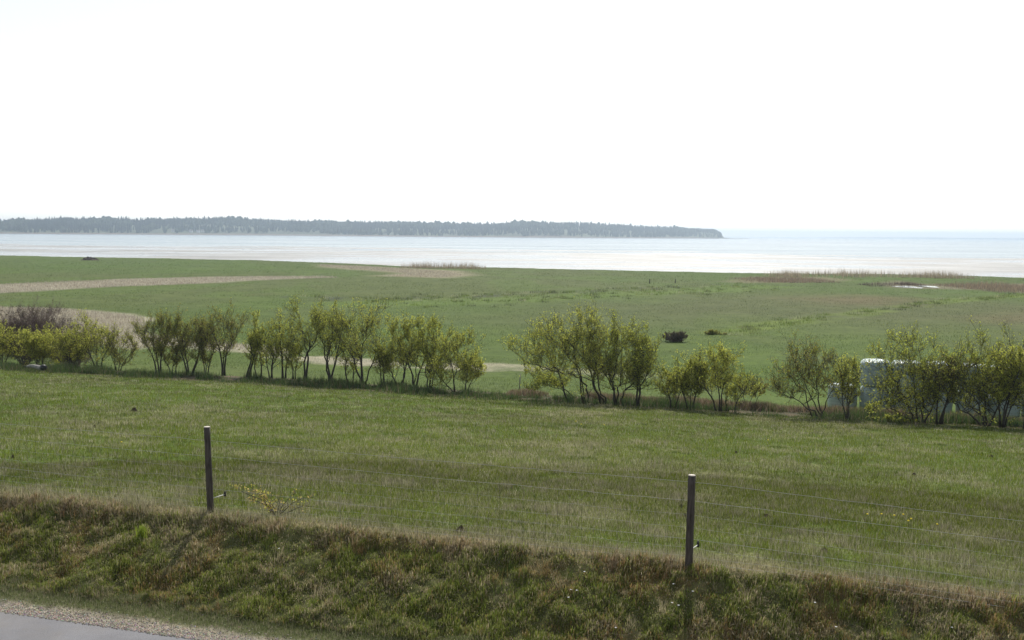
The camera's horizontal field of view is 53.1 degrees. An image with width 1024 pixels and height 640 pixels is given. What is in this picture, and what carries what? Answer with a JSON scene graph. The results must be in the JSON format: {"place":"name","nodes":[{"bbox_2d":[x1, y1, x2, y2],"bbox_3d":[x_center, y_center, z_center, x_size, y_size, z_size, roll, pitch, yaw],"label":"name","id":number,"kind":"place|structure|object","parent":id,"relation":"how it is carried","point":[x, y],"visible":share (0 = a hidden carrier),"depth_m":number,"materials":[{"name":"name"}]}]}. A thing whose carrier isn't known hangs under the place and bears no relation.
{"place":"outdoors","nodes":[
{"label":"outdoors","id":0,"kind":"place"},
{"bbox_2d":[0,612,201,639],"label":"road","id":1,"kind":"structure","parent":0,"point":[17,627],"depth_m":12.46,"materials":[{"name":"grey asphalt"}]},
{"bbox_2d":[0,597,316,639],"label":"gravel","id":2,"kind":"structure","parent":0,"point":[186,635],"depth_m":12.76,"materials":[{"name":"grey gravel"}]},
{"bbox_2d":[0,574,485,639],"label":"verge grass","id":3,"kind":"structure","parent":0,"point":[114,604],"depth_m":12.96,"materials":[{"name":"green plant"}]},
{"bbox_2d":[0,223,748,238],"bbox_3d":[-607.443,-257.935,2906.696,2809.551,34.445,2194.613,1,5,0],"label":"hills","id":4,"kind":"structure","parent":0,"point":[158,231],"depth_m":2447.88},
{"bbox_2d":[0,215,721,237],"bbox_3d":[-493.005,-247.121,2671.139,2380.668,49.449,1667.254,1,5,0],"label":"forest","id":5,"kind":"object","parent":4,"relation":"on","point":[102,223],"visible":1,"depth_m":2534.26,"materials":[{"name":"green plant"}]},
{"bbox_2d":[0,243,1023,639],"bbox_3d":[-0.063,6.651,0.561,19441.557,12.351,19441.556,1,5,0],"label":"ground","id":6,"kind":"structure","parent":0,"point":[652,265],"depth_m":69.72,"materials":[{"name":"green plant"}]},
{"bbox_2d":[0,320,20,361],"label":"hawthorn bush","id":7,"kind":"object","parent":6,"relation":"on","point":[8,342],"visible":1,"depth_m":57.31,"materials":[{"name":"green plant"}]},
{"bbox_2d":[12,321,59,364],"bbox_3d":[-26.111,1.376,56.424,2.662,2.605,2.470,-1,5,-19],"label":"hawthorn bush","id":8,"kind":"object","parent":6,"relation":"on","point":[40,349],"visible":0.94,"depth_m":56.18,"materials":[{"name":"green plant"}]},
{"bbox_2d":[26,364,46,370],"bbox_3d":[-24.196,2.356,51.965,1.941,0.338,0.344,4,6,37],"label":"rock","id":9,"kind":"object","parent":6,"relation":"on","point":[41,367],"visible":1,"depth_m":51.65,"materials":[{"name":"grey stone"}]},
{"bbox_2d":[0,294,79,364],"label":"bramble thicket","id":10,"kind":"object","parent":6,"relation":"on","point":[40,322],"visible":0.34,"depth_m":59.95,"materials":[{"name":"purple plant"}]},
{"bbox_2d":[43,322,102,368],"bbox_3d":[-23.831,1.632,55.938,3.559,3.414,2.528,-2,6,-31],"label":"hawthorn bush","id":11,"kind":"object","parent":6,"relation":"on","point":[63,338],"visible":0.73,"depth_m":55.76,"materials":[{"name":"green plant"}]},
{"bbox_2d":[81,256,98,259],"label":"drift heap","id":12,"kind":"object","parent":6,"relation":"on","point":[88,258],"visible":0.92,"depth_m":286.86,"materials":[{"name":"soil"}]},
{"bbox_2d":[63,309,134,366],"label":"hawthorn tree","id":13,"kind":"object","parent":6,"relation":"on","point":[103,331],"visible":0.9,"depth_m":55.11,"materials":[{"name":"green plant"}]},
{"bbox_2d":[89,321,143,370],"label":"hawthorn tree","id":14,"kind":"object","parent":6,"relation":"on","point":[113,351],"visible":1,"depth_m":54.93,"materials":[{"name":"green plant"}]},
{"bbox_2d":[134,522,150,539],"bbox_3d":[-5.316,3.027,14.627,0.262,0.269,0.321,5,6,39],"label":"grass tuft","id":15,"kind":"object","parent":6,"relation":"on","point":[142,533],"visible":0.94,"depth_m":14.63,"materials":[{"name":"green plant"}]},
{"bbox_2d":[128,308,176,371],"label":"hawthorn tree","id":16,"kind":"object","parent":6,"relation":"on","point":[148,339],"visible":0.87,"depth_m":54.07,"materials":[{"name":"green plant"}]},
{"bbox_2d":[157,336,186,370],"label":"hawthorn tree","id":17,"kind":"object","parent":6,"relation":"on","point":[176,360],"visible":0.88,"depth_m":53.80,"materials":[{"name":"green plant"}]},
{"bbox_2d":[157,303,217,375],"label":"hawthorn tree","id":18,"kind":"object","parent":6,"relation":"on","point":[195,338],"visible":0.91,"depth_m":53.68,"materials":[{"name":"green plant"}]},
{"bbox_2d":[196,333,217,373],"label":"hawthorn tree","id":19,"kind":"object","parent":6,"relation":"on","point":[203,354],"visible":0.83,"depth_m":53.49,"materials":[{"name":"green plant"}]},
{"bbox_2d":[188,297,256,375],"bbox_3d":[-14.775,0.898,53.183,2.610,4.256,3.293,5,7,44],"label":"hawthorn tree","id":20,"kind":"object","parent":6,"relation":"on","point":[227,332],"visible":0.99,"depth_m":52.88,"materials":[{"name":"green plant"}]},
{"bbox_2d":[0,264,461,349],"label":"dead reed litter","id":21,"kind":"object","parent":6,"relation":"on","point":[123,283],"visible":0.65,"depth_m":155.08,"materials":[{"name":"beige plant"}]},
{"bbox_2d":[242,306,264,376],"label":"hawthorn tree","id":22,"kind":"object","parent":6,"relation":"on","point":[252,334],"visible":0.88,"depth_m":52.72,"materials":[{"name":"green plant"}]},
{"bbox_2d":[249,334,265,374],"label":"hawthorn tree","id":23,"kind":"object","parent":6,"relation":"on","point":[259,353],"visible":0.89,"depth_m":52.56,"materials":[{"name":"green plant"}]},
{"bbox_2d":[243,318,292,377],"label":"hawthorn tree","id":24,"kind":"object","parent":6,"relation":"on","point":[265,350],"visible":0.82,"depth_m":52.14,"materials":[{"name":"green plant"}]},
{"bbox_2d":[229,484,314,515],"bbox_3d":[-3.497,2.635,15.028,1.238,0.558,0.330,0,5,-6],"label":"wild rose","id":25,"kind":"object","parent":6,"relation":"on","point":[266,504],"visible":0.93,"depth_m":15.01,"materials":[{"name":"green plant"}]},
{"bbox_2d":[265,305,303,378],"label":"hawthorn tree","id":26,"kind":"object","parent":6,"relation":"on","point":[299,323],"visible":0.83,"depth_m":52.01,"materials":[{"name":"green plant"}]},
{"bbox_2d":[280,340,306,378],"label":"hawthorn tree","id":27,"kind":"object","parent":6,"relation":"on","point":[291,359],"visible":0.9,"depth_m":51.72,"materials":[{"name":"green plant"}]},
{"bbox_2d":[271,290,331,377],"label":"hawthorn tree","id":28,"kind":"object","parent":6,"relation":"on","point":[303,335],"visible":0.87,"depth_m":51.72,"materials":[{"name":"green plant"}]},
{"bbox_2d":[309,295,353,380],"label":"hawthorn tree","id":29,"kind":"object","parent":6,"relation":"on","point":[328,339],"visible":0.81,"depth_m":51.35,"materials":[{"name":"green plant"}]},
{"bbox_2d":[339,340,360,381],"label":"hawthorn tree","id":30,"kind":"object","parent":6,"relation":"on","point":[347,359],"visible":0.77,"depth_m":50.83,"materials":[{"name":"green plant"}]},
{"bbox_2d":[312,295,404,383],"bbox_3d":[-7.530,0.960,50.757,4.872,4.719,3.766,1,5,0],"label":"hawthorn tree","id":31,"kind":"object","parent":6,"relation":"on","point":[356,337],"visible":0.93,"depth_m":50.47,"materials":[{"name":"green plant"}]},
{"bbox_2d":[364,337,398,383],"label":"hawthorn tree","id":32,"kind":"object","parent":6,"relation":"on","point":[382,351],"visible":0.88,"depth_m":50.28,"materials":[{"name":"green plant"}]},
{"bbox_2d":[376,316,416,382],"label":"hawthorn tree","id":33,"kind":"object","parent":6,"relation":"on","point":[387,365],"visible":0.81,"depth_m":50.20,"materials":[{"name":"green plant"}]},
{"bbox_2d":[385,309,448,385],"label":"hawthorn tree","id":34,"kind":"object","parent":6,"relation":"on","point":[416,347],"visible":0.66,"depth_m":50.05,"materials":[{"name":"green plant"}]},
{"bbox_2d":[411,311,460,387],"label":"hawthorn tree","id":35,"kind":"object","parent":6,"relation":"on","point":[421,334],"visible":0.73,"depth_m":48.98,"materials":[{"name":"green plant"}]},
{"bbox_2d":[400,261,485,268],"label":"reed bed","id":36,"kind":"object","parent":6,"relation":"on","point":[430,266],"visible":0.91,"depth_m":247.69,"materials":[{"name":"beige plant"}]},
{"bbox_2d":[414,325,486,391],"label":"hawthorn tree","id":37,"kind":"object","parent":6,"relation":"on","point":[450,358],"visible":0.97,"depth_m":47.86,"materials":[{"name":"green plant"}]},
{"bbox_2d":[449,345,486,390],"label":"hawthorn tree","id":38,"kind":"object","parent":6,"relation":"on","point":[476,365],"visible":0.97,"depth_m":47.63,"materials":[{"name":"green plant"}]},
{"bbox_2d":[0,423,1021,606],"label":"wire fence","id":39,"kind":"object","parent":6,"relation":"on","point":[210,498],"visible":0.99,"depth_m":13.27,"materials":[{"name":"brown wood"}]},
{"bbox_2d":[0,488,1022,614],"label":"dead grass fringe","id":40,"kind":"object","parent":6,"relation":"on","point":[271,530],"visible":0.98,"depth_m":12.97,"materials":[{"name":"brown plant"}]},
{"bbox_2d":[0,494,1023,639],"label":"bank grass","id":41,"kind":"structure","parent":6,"relation":"on","point":[389,566],"depth_m":12.97,"materials":[{"name":"green plant"}]},
{"bbox_2d":[0,368,1023,502],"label":"pasture grass","id":42,"kind":"structure","parent":6,"relation":"on","point":[784,424],"depth_m":27.79,"materials":[{"name":"green plant"}]},
{"bbox_2d":[0,258,1023,415],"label":"meadow grass","id":43,"kind":"structure","parent":6,"relation":"on","point":[515,311],"depth_m":124.69,"materials":[{"name":"green plant"}]},
{"bbox_2d":[0,369,1023,594],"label":"pasture tufts","id":44,"kind":"object","parent":6,"relation":"on","point":[525,491],"visible":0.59,"depth_m":24.65,"materials":[{"name":"green plant"}]},
{"bbox_2d":[520,355,572,397],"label":"hawthorn tree","id":45,"kind":"object","parent":6,"relation":"on","point":[541,379],"visible":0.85,"depth_m":45.38,"materials":[{"name":"green plant"}]},
{"bbox_2d":[496,304,601,403],"bbox_3d":[1.659,1.485,44.334,4.705,4.448,3.276,1,5,0],"label":"hawthorn tree","id":46,"kind":"object","parent":6,"relation":"on","point":[566,348],"visible":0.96,"depth_m":44.14,"materials":[{"name":"green plant"}]},
{"bbox_2d":[552,295,626,403],"bbox_3d":[3.543,1.282,44.139,2.914,4.910,3.144,-4,6,-41],"label":"hawthorn tree","id":47,"kind":"object","parent":6,"relation":"on","point":[590,344],"visible":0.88,"depth_m":43.99,"materials":[{"name":"green plant"}]},
{"bbox_2d":[583,308,666,404],"bbox_3d":[4.667,1.586,43.789,4.057,4.376,3.010,1,5,0],"label":"hawthorn tree","id":48,"kind":"object","parent":6,"relation":"on","point":[621,375],"visible":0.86,"depth_m":43.70,"materials":[{"name":"green plant"}]},
{"bbox_2d":[614,319,666,405],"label":"hawthorn tree","id":49,"kind":"object","parent":6,"relation":"on","point":[647,358],"visible":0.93,"depth_m":43.48,"materials":[{"name":"green plant"}]},
{"bbox_2d":[288,282,1023,335],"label":"ditch tussocks","id":50,"kind":"object","parent":6,"relation":"on","point":[595,293],"visible":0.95,"depth_m":134.68,"materials":[{"name":"green plant"}]},
{"bbox_2d":[650,364,693,407],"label":"hawthorn tree","id":51,"kind":"object","parent":6,"relation":"on","point":[669,384],"visible":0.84,"depth_m":43.16,"materials":[{"name":"green plant"}]},
{"bbox_2d":[662,330,687,341],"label":"meadow shrub","id":52,"kind":"object","parent":6,"relation":"on","point":[680,336],"visible":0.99,"depth_m":82.31,"materials":[{"name":"black plant"}]},
{"bbox_2d":[664,351,714,408],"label":"hawthorn tree","id":53,"kind":"object","parent":6,"relation":"on","point":[687,380],"visible":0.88,"depth_m":42.74,"materials":[{"name":"green plant"}]},
{"bbox_2d":[675,336,754,410],"bbox_3d":[8.365,2.259,42.767,2.632,3.298,3.210,-2,5,-23],"label":"hawthorn tree","id":54,"kind":"object","parent":6,"relation":"on","point":[725,362],"visible":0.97,"depth_m":42.34,"materials":[{"name":"green plant"}]},
{"bbox_2d":[704,329,726,334],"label":"meadow shrub","id":55,"kind":"object","parent":6,"relation":"on","point":[710,331],"visible":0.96,"depth_m":88.82,"materials":[{"name":"green plant"}]},
{"bbox_2d":[715,363,763,411],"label":"hawthorn tree","id":56,"kind":"object","parent":6,"relation":"on","point":[735,398],"visible":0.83,"depth_m":42.62,"materials":[{"name":"green plant"}]},
{"bbox_2d":[738,372,768,400],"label":"hawthorn tree","id":57,"kind":"object","parent":6,"relation":"on","point":[762,389],"visible":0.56,"depth_m":44.73,"materials":[{"name":"green plant"}]},
{"bbox_2d":[504,386,1022,423],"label":"bramble litter","id":58,"kind":"object","parent":6,"relation":"on","point":[745,405],"visible":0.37,"depth_m":44.43,"materials":[{"name":"brown plant"}]},
{"bbox_2d":[729,275,838,282],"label":"reed bed","id":59,"kind":"object","parent":6,"relation":"on","point":[766,278],"visible":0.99,"depth_m":197.39,"materials":[{"name":"brown plant"}]},
{"bbox_2d":[761,323,857,417],"bbox_3d":[11.778,2.092,41.344,4.236,3.985,2.765,-1,5,-14],"label":"hawthorn tree","id":60,"kind":"object","parent":6,"relation":"on","point":[778,387],"visible":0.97,"depth_m":41.11,"materials":[{"name":"green plant"}]},
{"bbox_2d":[827,383,857,407],"bbox_3d":[15.049,3.494,46.659,1.318,1.225,1.321,2,5,21],"label":"silage bale","id":61,"kind":"object","parent":6,"relation":"on","point":[833,401],"visible":0.24,"depth_m":46.21},
{"bbox_2d":[829,352,872,418],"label":"hawthorn tree","id":62,"kind":"object","parent":6,"relation":"on","point":[843,385],"visible":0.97,"depth_m":41.19,"materials":[{"name":"green plant"}]},
{"bbox_2d":[763,268,984,278],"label":"reed bed","id":63,"kind":"object","parent":6,"relation":"on","point":[936,274],"visible":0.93,"depth_m":219.41,"materials":[{"name":"beige plant"}]},
{"bbox_2d":[864,398,883,411],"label":"hawthorn tree","id":64,"kind":"object","parent":6,"relation":"on","point":[874,403],"visible":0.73,"depth_m":42.12,"materials":[{"name":"green plant"}]},
{"bbox_2d":[859,385,889,408],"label":"silage bale","id":65,"kind":"object","parent":6,"relation":"on","point":[864,398],"visible":0.26,"depth_m":45.76},
{"bbox_2d":[860,358,889,386],"bbox_3d":[16.357,2.375,46.154,1.334,1.229,1.290,0,5,-1],"label":"silage bale","id":66,"kind":"object","parent":65,"relation":"on","point":[867,373],"visible":0.48,"depth_m":45.65},
{"bbox_2d":[865,413,918,422],"bbox_3d":[15.165,3.963,40.864,1.418,0.522,1.638,-2,6,-29],"label":"hawthorn bush","id":67,"kind":"object","parent":6,"relation":"on","point":[887,416],"visible":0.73,"depth_m":40.58,"materials":[{"name":"green plant"}]},
{"bbox_2d":[859,281,926,286],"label":"reed bed","id":68,"kind":"object","parent":6,"relation":"on","point":[901,283],"visible":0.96,"depth_m":183.70,"materials":[{"name":"brown plant"}]},
{"bbox_2d":[890,388,921,413],"bbox_3d":[17.646,3.583,45.899,1.341,1.230,1.293,0,5,-6],"label":"silage bale","id":69,"kind":"object","parent":6,"relation":"on","point":[905,403],"visible":0.09,"depth_m":45.37},
{"bbox_2d":[890,360,921,387],"bbox_3d":[17.628,2.407,45.814,1.332,1.226,1.294,-3,6,-33],"label":"silage bale","id":70,"kind":"object","parent":69,"relation":"on","point":[907,376],"visible":0.2,"depth_m":45.32},
{"bbox_2d":[893,286,921,287],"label":"meadow pool","id":71,"kind":"structure","parent":6,"relation":"in","point":[908,286],"depth_m":177.97,"materials":[{"name":"grey liquid"}]},
{"bbox_2d":[854,320,973,422],"bbox_3d":[15.887,2.153,40.402,4.201,4.397,3.663,-1,5,-21],"label":"hawthorn tree","id":72,"kind":"object","parent":6,"relation":"on","point":[914,370],"visible":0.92,"depth_m":40.27,"materials":[{"name":"green plant"}]},
{"bbox_2d":[922,390,952,415],"bbox_3d":[18.899,3.630,45.511,1.312,1.226,1.323,-2,5,-26],"label":"silage bale","id":73,"kind":"object","parent":6,"relation":"on","point":[949,406],"visible":0.18,"depth_m":44.95},
{"bbox_2d":[915,343,976,423],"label":"hawthorn tree","id":74,"kind":"object","parent":6,"relation":"on","point":[950,390],"visible":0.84,"depth_m":39.85,"materials":[{"name":"green plant"}]},
{"bbox_2d":[955,390,987,415],"bbox_3d":[20.198,3.681,45.002,1.286,1.226,1.328,-1,5,-22],"label":"silage bale","id":75,"kind":"object","parent":6,"relation":"on","point":[960,407],"visible":0.11,"depth_m":44.55},
{"bbox_2d":[958,364,987,391],"bbox_3d":[20.193,2.521,44.884,1.331,1.239,1.295,-3,6,-36],"label":"silage bale","id":76,"kind":"object","parent":75,"relation":"on","point":[973,375],"visible":0.07,"depth_m":44.38},
{"bbox_2d":[925,315,1023,425],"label":"hawthorn tree","id":77,"kind":"object","parent":6,"relation":"on","point":[972,384],"visible":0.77,"depth_m":39.62,"materials":[{"name":"green plant"}]},
{"bbox_2d":[928,280,1023,292],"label":"reed bed","id":78,"kind":"object","parent":6,"relation":"on","point":[998,287],"visible":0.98,"depth_m":175.07,"materials":[{"name":"brown plant"}]},
{"bbox_2d":[972,335,1023,427],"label":"hawthorn tree","id":79,"kind":"object","parent":6,"relation":"on","point":[1005,381],"visible":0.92,"depth_m":39.13,"materials":[{"name":"green plant"}]},
{"bbox_2d":[979,354,1023,428],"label":"hawthorn tree","id":80,"kind":"object","parent":6,"relation":"on","point":[1021,378],"visible":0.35,"depth_m":39.44,"materials":[{"name":"green plant"}]},
{"bbox_2d":[988,392,1020,416],"bbox_3d":[21.488,3.716,44.710,1.328,1.230,1.293,0,5,-10],"label":"silage bale","id":81,"kind":"object","parent":6,"relation":"on","point":[1014,411],"visible":0.15,"depth_m":44.17},
{"bbox_2d":[0,234,1023,257],"bbox_3d":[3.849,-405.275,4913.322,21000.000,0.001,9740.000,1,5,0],"label":"sea","id":82,"kind":"structure","parent":0,"point":[932,248],"depth_m":955.89,"materials":[{"name":"blue liquid"}]},
{"bbox_2d":[0,358,1023,427],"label":"hedge foot grass","id":83,"kind":"structure","parent":0,"point":[400,387],"depth_m":46.37,"materials":[{"name":"green plant"}]},
{"bbox_2d":[0,0,1023,237],"label":"sky","id":84,"kind":"structure","parent":0,"point":[733,118],"materials":[{"name":"white"}]},
{"bbox_2d":[815,237,1023,238],"bbox_3d":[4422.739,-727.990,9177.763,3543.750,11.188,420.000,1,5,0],"label":"distant coast","id":85,"kind":"structure","parent":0,"point":[919,237],"depth_m":8994.96}
]}

